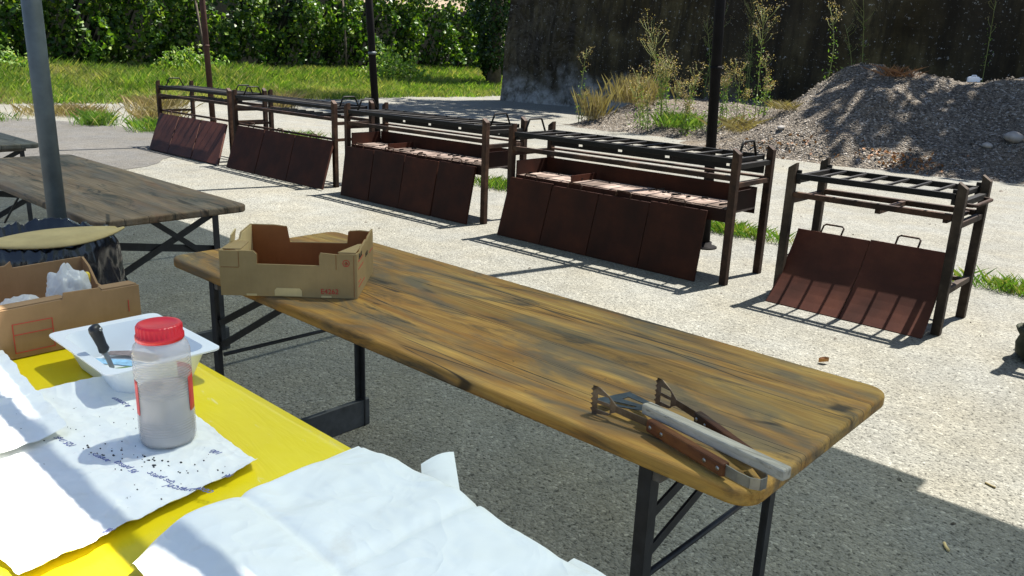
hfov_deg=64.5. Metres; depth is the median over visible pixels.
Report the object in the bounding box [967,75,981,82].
plastic canister
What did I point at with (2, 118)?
grass tuft
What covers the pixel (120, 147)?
path
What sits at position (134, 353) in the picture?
printed slip
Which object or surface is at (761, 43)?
tall weed
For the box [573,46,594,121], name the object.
tall weed
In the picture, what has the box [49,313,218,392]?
food tray
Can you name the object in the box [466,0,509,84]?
ivy tree
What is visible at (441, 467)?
paper strip
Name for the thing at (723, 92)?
tall weed
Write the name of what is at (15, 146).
trestle table
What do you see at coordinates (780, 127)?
rock
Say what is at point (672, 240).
metal sheet
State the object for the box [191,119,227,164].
metal sheet
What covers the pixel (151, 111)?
grass tuft
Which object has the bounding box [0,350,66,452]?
paper sheet
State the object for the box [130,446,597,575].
paper wrap
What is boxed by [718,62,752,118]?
tall weed
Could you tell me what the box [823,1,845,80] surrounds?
tall weed
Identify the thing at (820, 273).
metal sheet
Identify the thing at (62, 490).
paper sheet
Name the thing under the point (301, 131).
grass tuft
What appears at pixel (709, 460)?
grill tongs
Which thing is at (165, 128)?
metal sheet
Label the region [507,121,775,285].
grill
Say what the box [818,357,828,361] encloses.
dry leaf
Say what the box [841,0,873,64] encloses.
tall weed
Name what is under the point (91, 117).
grass tuft
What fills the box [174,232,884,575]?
trestle table
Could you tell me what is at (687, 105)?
tall weed
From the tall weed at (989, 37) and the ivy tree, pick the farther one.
the ivy tree
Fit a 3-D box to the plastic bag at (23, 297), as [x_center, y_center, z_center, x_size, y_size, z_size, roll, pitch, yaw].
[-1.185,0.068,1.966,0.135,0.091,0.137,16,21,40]
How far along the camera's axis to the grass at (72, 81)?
25.29 m
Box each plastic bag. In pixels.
[0,294,38,304]
[45,263,90,296]
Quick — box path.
[0,118,174,168]
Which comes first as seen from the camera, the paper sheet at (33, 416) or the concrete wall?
the paper sheet at (33, 416)
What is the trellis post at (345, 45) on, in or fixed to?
on the terrain
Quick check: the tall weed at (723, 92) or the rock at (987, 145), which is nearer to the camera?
the rock at (987, 145)
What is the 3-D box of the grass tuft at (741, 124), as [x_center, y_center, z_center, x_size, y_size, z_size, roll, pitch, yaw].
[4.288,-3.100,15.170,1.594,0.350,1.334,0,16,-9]
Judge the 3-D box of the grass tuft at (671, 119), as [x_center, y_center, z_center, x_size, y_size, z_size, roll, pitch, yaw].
[3.509,-3.446,16.553,2.457,0.340,1.383,16,21,40]
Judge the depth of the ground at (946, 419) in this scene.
3.98 m
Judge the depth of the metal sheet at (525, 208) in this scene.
6.70 m
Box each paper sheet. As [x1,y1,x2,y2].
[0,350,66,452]
[0,376,255,574]
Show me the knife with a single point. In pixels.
(95, 331)
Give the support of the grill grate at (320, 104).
on the grill at (334, 115)
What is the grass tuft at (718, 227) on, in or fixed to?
on the ground at (946, 419)
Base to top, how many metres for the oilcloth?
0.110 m
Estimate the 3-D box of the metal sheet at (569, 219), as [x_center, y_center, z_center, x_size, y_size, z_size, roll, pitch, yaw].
[0.450,-0.562,6.412,0.509,0.537,0.099,16,21,40]
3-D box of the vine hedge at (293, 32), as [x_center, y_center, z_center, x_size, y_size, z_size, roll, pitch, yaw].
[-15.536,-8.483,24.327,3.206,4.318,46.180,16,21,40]
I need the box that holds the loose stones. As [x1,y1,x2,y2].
[390,62,1023,195]
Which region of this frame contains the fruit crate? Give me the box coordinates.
[218,224,372,298]
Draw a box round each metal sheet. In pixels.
[149,111,179,152]
[167,115,201,158]
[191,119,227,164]
[226,122,264,173]
[255,128,295,180]
[286,133,333,189]
[340,143,373,200]
[368,147,405,207]
[398,153,438,215]
[431,157,476,223]
[497,173,553,243]
[539,182,599,255]
[586,190,650,267]
[637,197,707,280]
[766,223,869,317]
[839,235,944,338]
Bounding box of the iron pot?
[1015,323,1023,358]
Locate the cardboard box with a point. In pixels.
(27, 327)
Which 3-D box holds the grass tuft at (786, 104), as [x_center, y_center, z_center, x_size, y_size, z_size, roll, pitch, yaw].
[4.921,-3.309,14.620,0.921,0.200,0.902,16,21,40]
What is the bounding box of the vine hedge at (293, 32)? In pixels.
[0,0,505,69]
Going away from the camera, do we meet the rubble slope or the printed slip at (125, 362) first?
the printed slip at (125, 362)
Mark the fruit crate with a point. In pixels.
(264, 260)
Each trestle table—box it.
[0,132,38,220]
[0,154,244,354]
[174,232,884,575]
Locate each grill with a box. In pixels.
[155,80,268,150]
[231,89,374,187]
[344,102,527,223]
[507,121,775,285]
[773,157,992,335]
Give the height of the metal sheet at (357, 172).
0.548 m
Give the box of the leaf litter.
[704,122,969,174]
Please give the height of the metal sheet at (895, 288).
0.526 m
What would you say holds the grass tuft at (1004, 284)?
on the ground at (946, 419)
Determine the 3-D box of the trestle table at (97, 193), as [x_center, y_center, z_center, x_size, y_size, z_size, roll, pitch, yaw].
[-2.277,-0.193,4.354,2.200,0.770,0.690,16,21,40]
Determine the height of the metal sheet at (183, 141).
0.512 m
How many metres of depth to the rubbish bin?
2.84 m
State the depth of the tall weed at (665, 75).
16.55 m
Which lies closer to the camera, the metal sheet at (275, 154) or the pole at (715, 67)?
the pole at (715, 67)
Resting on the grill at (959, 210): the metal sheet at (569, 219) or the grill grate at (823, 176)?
the grill grate at (823, 176)
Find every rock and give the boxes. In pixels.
[777,125,784,129]
[981,142,992,147]
[1003,131,1023,142]
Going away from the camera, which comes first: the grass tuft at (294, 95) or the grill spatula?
the grill spatula
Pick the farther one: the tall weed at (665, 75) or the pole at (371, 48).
the tall weed at (665, 75)
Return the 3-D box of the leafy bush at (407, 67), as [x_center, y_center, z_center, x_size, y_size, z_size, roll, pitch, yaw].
[-4.511,-8.503,30.898,2.863,1.579,3.022,16,21,40]
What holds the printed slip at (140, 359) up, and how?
in the food tray
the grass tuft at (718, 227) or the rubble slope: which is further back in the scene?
the rubble slope
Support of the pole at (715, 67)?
on the ground at (946, 419)
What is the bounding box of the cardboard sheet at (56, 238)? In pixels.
[0,226,124,248]
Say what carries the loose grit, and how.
on the ground at (946, 419)
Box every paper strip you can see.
[421,452,459,489]
[568,558,605,575]
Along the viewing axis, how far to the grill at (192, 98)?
10.97 m
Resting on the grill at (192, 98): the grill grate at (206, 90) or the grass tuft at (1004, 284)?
the grill grate at (206, 90)
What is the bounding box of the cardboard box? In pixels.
[0,256,140,359]
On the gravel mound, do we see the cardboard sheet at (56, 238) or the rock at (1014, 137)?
the rock at (1014, 137)
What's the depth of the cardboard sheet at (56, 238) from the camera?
2.73 m
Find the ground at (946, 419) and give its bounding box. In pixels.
[0,95,1023,575]
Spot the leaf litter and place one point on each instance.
(898, 162)
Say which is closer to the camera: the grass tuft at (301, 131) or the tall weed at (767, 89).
the grass tuft at (301, 131)
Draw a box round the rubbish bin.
[0,217,124,284]
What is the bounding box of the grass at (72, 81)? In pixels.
[0,53,502,104]
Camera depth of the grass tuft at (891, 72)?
14.05 m
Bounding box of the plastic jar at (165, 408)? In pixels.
[134,317,194,446]
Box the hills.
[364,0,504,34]
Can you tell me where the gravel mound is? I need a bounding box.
[680,63,1023,183]
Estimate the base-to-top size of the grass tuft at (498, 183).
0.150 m
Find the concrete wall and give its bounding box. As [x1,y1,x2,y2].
[500,0,1023,110]
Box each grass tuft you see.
[0,92,58,105]
[0,101,134,119]
[0,112,28,121]
[65,107,130,126]
[106,92,204,108]
[111,114,201,132]
[122,103,190,119]
[267,89,308,107]
[278,127,331,138]
[474,174,506,191]
[571,87,619,120]
[597,73,676,104]
[625,109,726,131]
[693,114,774,132]
[711,219,809,243]
[761,98,813,109]
[860,64,928,77]
[952,264,1023,297]
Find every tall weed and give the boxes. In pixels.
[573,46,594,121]
[623,65,653,130]
[637,10,693,127]
[677,61,706,135]
[698,3,730,97]
[701,57,739,124]
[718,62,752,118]
[737,0,761,100]
[746,0,785,121]
[753,51,778,116]
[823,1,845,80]
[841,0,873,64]
[980,0,996,81]
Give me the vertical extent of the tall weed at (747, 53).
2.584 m
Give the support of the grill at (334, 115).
on the ground at (946, 419)
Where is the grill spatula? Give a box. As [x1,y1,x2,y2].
[598,392,790,480]
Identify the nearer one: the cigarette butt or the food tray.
the food tray
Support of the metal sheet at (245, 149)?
on the ground at (946, 419)
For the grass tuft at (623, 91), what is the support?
on the rubble slope
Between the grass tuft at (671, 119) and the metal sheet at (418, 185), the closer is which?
the metal sheet at (418, 185)
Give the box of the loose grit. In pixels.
[133,166,1018,567]
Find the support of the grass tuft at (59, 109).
on the ground at (946, 419)
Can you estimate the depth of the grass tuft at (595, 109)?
18.09 m
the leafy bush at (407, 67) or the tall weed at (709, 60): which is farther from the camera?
the leafy bush at (407, 67)
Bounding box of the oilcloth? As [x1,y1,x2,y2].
[0,348,350,575]
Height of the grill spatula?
0.038 m
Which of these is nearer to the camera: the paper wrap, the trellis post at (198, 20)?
the paper wrap
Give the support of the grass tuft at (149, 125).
on the ground at (946, 419)
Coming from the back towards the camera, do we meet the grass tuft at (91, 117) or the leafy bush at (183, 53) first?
the leafy bush at (183, 53)
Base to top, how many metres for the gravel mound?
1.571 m
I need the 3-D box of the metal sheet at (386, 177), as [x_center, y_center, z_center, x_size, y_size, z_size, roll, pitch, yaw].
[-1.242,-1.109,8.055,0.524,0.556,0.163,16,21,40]
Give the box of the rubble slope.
[507,97,776,139]
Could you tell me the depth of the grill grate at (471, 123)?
7.82 m
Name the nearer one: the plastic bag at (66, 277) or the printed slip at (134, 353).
the printed slip at (134, 353)
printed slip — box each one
[96,358,144,366]
[102,350,162,359]
[104,351,153,367]
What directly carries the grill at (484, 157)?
on the ground at (946, 419)
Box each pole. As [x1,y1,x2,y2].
[20,0,66,218]
[199,0,215,121]
[365,0,380,130]
[701,0,725,249]
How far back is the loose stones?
13.53 m
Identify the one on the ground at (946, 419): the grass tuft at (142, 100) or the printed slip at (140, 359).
the grass tuft at (142, 100)
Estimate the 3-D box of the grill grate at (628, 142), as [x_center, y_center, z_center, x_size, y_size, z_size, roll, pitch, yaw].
[0.910,-1.153,6.215,1.979,0.143,0.482,16,21,40]
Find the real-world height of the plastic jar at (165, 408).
0.226 m
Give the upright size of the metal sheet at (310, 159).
0.540 m
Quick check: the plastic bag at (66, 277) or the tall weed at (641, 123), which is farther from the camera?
the tall weed at (641, 123)
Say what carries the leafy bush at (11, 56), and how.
on the terrain
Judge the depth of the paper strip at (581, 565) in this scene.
1.18 m
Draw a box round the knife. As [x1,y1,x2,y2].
[88,323,114,367]
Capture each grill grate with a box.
[158,78,260,95]
[235,86,367,109]
[348,99,519,129]
[515,118,764,163]
[796,168,992,207]
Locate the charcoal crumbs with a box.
[43,409,223,499]
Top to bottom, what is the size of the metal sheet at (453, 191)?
0.556 m
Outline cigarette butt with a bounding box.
[943,542,949,551]
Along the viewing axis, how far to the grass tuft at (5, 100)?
18.02 m
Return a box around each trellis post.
[194,0,204,62]
[342,0,347,68]
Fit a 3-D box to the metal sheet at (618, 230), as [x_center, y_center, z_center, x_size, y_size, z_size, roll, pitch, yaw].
[0.796,-0.461,6.106,0.495,0.537,0.099,16,21,40]
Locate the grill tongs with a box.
[590,378,767,490]
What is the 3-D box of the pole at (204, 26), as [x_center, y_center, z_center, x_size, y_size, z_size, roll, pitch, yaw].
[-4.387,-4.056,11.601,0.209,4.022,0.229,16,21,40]
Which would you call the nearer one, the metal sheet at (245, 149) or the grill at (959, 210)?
the grill at (959, 210)
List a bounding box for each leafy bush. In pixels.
[0,38,26,67]
[144,42,229,71]
[350,43,431,82]

